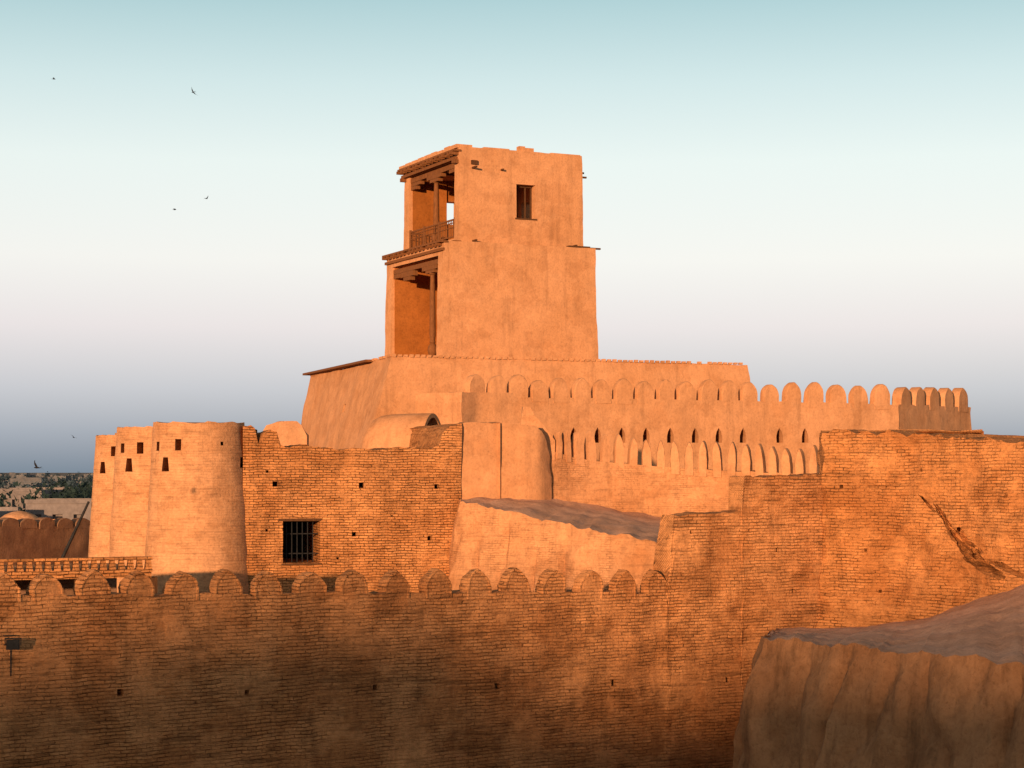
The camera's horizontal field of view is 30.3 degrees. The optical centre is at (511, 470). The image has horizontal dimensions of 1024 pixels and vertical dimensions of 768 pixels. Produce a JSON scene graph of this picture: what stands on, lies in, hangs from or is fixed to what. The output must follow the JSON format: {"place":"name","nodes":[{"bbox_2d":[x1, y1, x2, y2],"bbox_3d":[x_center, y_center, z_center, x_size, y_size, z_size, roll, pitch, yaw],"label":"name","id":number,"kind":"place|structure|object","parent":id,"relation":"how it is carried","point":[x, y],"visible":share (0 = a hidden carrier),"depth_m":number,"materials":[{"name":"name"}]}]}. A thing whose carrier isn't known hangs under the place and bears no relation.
{"place":"outdoors","nodes":[
{"label":"outdoors","id":0,"kind":"place"},
{"bbox_2d":[1,511,38,519],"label":"brick dome","id":1,"kind":"structure","parent":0,"point":[17,515],"depth_m":144.17,"materials":[{"name":"brown brick"}]},
{"bbox_2d":[0,526,89,564],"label":"crenellated wall","id":2,"kind":"structure","parent":0,"point":[16,542],"depth_m":108.69,"materials":[{"name":"stone"}]},
{"bbox_2d":[0,517,89,528],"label":"merlons","id":3,"kind":"object","parent":2,"relation":"on","point":[44,523],"visible":0.89,"depth_m":108.93,"materials":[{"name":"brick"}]},
{"bbox_2d":[3,473,88,475],"bbox_3d":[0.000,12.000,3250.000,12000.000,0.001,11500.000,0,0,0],"label":"ground","id":4,"kind":"structure","parent":0,"point":[65,474],"depth_m":6896.57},
{"bbox_2d":[0,507,18,517],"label":"mud brick house","id":5,"kind":"structure","parent":4,"relation":"on","point":[4,510],"depth_m":167.41,"materials":[{"name":"beige brick"}]},
{"bbox_2d":[0,488,32,511],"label":"apartment block","id":6,"kind":"structure","parent":4,"relation":"on","point":[21,492],"depth_m":246.52,"materials":[{"name":"beige concrete"}]},
{"bbox_2d":[0,471,92,510],"bbox_3d":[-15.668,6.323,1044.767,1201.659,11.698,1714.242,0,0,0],"label":"distant trees","id":7,"kind":"object","parent":4,"relation":"on","point":[72,489],"visible":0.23,"depth_m":289.19,"materials":[{"name":"green plant"}]},
{"bbox_2d":[0,472,92,487],"bbox_3d":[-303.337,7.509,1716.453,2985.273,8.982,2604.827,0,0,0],"label":"distant town","id":8,"kind":"object","parent":4,"relation":"on","point":[25,480],"visible":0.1,"depth_m":1128.33},
{"bbox_2d":[30,487,64,497],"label":"apartment block","id":9,"kind":"structure","parent":4,"relation":"on","point":[59,489],"depth_m":288.28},
{"bbox_2d":[25,498,91,520],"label":"mud brick house","id":10,"kind":"structure","parent":4,"relation":"on","point":[68,508],"depth_m":171.46,"materials":[{"name":"beige brick"}]},
{"bbox_2d":[60,501,89,563],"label":"wooden pole","id":11,"kind":"object","parent":4,"relation":"on","point":[73,534],"visible":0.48,"depth_m":95.94,"materials":[{"name":"brown wood"}]},
{"bbox_2d":[0,556,156,594],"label":"balustrade","id":12,"kind":"object","parent":4,"relation":"on","point":[66,574],"visible":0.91,"depth_m":56.30,"materials":[{"name":"brick"}]},
{"bbox_2d":[88,435,116,562],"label":"round bastion","id":13,"kind":"object","parent":4,"relation":"on","point":[101,501],"visible":0.2,"depth_m":95.50,"materials":[{"name":"paint"}]},
{"bbox_2d":[109,426,152,592],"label":"round bastion","id":14,"kind":"object","parent":4,"relation":"on","point":[131,484],"visible":0.22,"depth_m":82.38,"materials":[{"name":"paint"}]},
{"bbox_2d":[144,421,248,593],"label":"round bastion","id":15,"kind":"object","parent":4,"relation":"on","point":[196,519],"visible":0.4,"depth_m":69.96,"materials":[{"name":"paint"}]},
{"bbox_2d":[243,423,461,592],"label":"brick gatehouse","id":16,"kind":"object","parent":4,"relation":"on","point":[329,516],"visible":0.47,"depth_m":71.91,"materials":[{"name":"orange brick"}]},
{"bbox_2d":[263,421,308,445],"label":"dome","id":17,"kind":"structure","parent":16,"relation":"on","point":[291,433],"depth_m":86.19,"materials":[{"name":"paint"}]},
{"bbox_2d":[361,413,440,448],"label":"roof vault","id":18,"kind":"object","parent":16,"relation":"on","point":[389,431],"visible":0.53,"depth_m":78.60,"materials":[{"name":"paint"}]},
{"bbox_2d":[0,473,822,767],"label":"crenellated brick wall","id":19,"kind":"structure","parent":4,"relation":"on","point":[502,679],"depth_m":53.48,"materials":[{"name":"brown brick"}]},
{"bbox_2d":[3,635,21,675],"bbox_3d":[-12.324,4.565,46.495,0.383,1.015,0.580,0,0,-43],"label":"floodlight","id":20,"kind":"object","parent":19,"relation":"attached to","point":[10,645],"visible":1,"depth_m":46.33,"materials":[{"name":"black metal"}]},
{"bbox_2d":[0,567,668,602],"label":"merlons","id":21,"kind":"object","parent":19,"relation":"attached to","point":[434,583],"visible":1,"depth_m":52.11,"materials":[{"name":"brick"}]},
{"bbox_2d":[448,497,660,592],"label":"clay retaining terrace","id":22,"kind":"structure","parent":4,"relation":"on","point":[492,540],"depth_m":69.94,"materials":[{"name":"brown soil"}]},
{"bbox_2d":[459,422,551,499],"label":"clay corner block","id":23,"kind":"structure","parent":22,"relation":"on","point":[499,460],"depth_m":73.58,"materials":[{"name":"brown concrete"}]},
{"bbox_2d":[549,452,781,516],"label":"curved crenellated wall","id":24,"kind":"structure","parent":22,"relation":"on","point":[630,488],"depth_m":75.95,"materials":[{"name":"paint"}]},
{"bbox_2d":[521,407,554,459],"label":"sloping stair parapet","id":25,"kind":"structure","parent":24,"relation":"on","point":[528,418],"depth_m":74.80,"materials":[{"name":"paint"}]},
{"bbox_2d":[553,430,818,477],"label":"merlons","id":26,"kind":"object","parent":24,"relation":"on","point":[567,446],"visible":0.94,"depth_m":75.73,"materials":[{"name":"paint"}]},
{"bbox_2d":[732,584,1023,767],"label":"clay rampart","id":27,"kind":"object","parent":4,"relation":"on","point":[945,689],"visible":1,"depth_m":46.10,"materials":[{"name":"brown soil"}]},
{"bbox_2d":[815,429,1023,627],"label":"ruined brick bastion","id":28,"kind":"object","parent":4,"relation":"on","point":[917,524],"visible":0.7,"depth_m":58.71,"materials":[{"name":"brown brick"}]},
{"bbox_2d":[0,0,1023,472],"label":"sky","id":29,"kind":"structure","parent":0,"point":[827,193],"materials":[{"name":"blue"}]},
{"bbox_2d":[301,354,749,448],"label":"citadel platform","id":30,"kind":"structure","parent":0,"point":[345,405],"depth_m":100.96,"materials":[{"name":"paint"}]},
{"bbox_2d":[382,144,600,359],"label":"watchtower","id":31,"kind":"structure","parent":30,"relation":"on","point":[504,265],"depth_m":102.06,"materials":[{"name":"paint"}]},
{"bbox_2d":[515,185,536,220],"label":"window frame","id":32,"kind":"structure","parent":31,"relation":"in","point":[517,186],"depth_m":102.67,"materials":[{"name":"brown wood"}]},
{"bbox_2d":[415,392,898,473],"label":"crenellated wall","id":33,"kind":"structure","parent":0,"point":[792,427],"depth_m":92.42,"materials":[{"name":"paint"}]},
{"bbox_2d":[463,374,889,409],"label":"merlons","id":34,"kind":"object","parent":33,"relation":"on","point":[728,392],"visible":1,"depth_m":92.45,"materials":[{"name":"paint"}]},
{"bbox_2d":[898,404,971,429],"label":"return crenellated wall","id":35,"kind":"structure","parent":33,"relation":"attached to","point":[926,417],"depth_m":101.01,"materials":[{"name":"stone"}]},
{"bbox_2d":[892,387,967,411],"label":"merlons","id":36,"kind":"object","parent":35,"relation":"on","point":[933,398],"visible":0.99,"depth_m":100.87,"materials":[{"name":"paint"}]}
]}

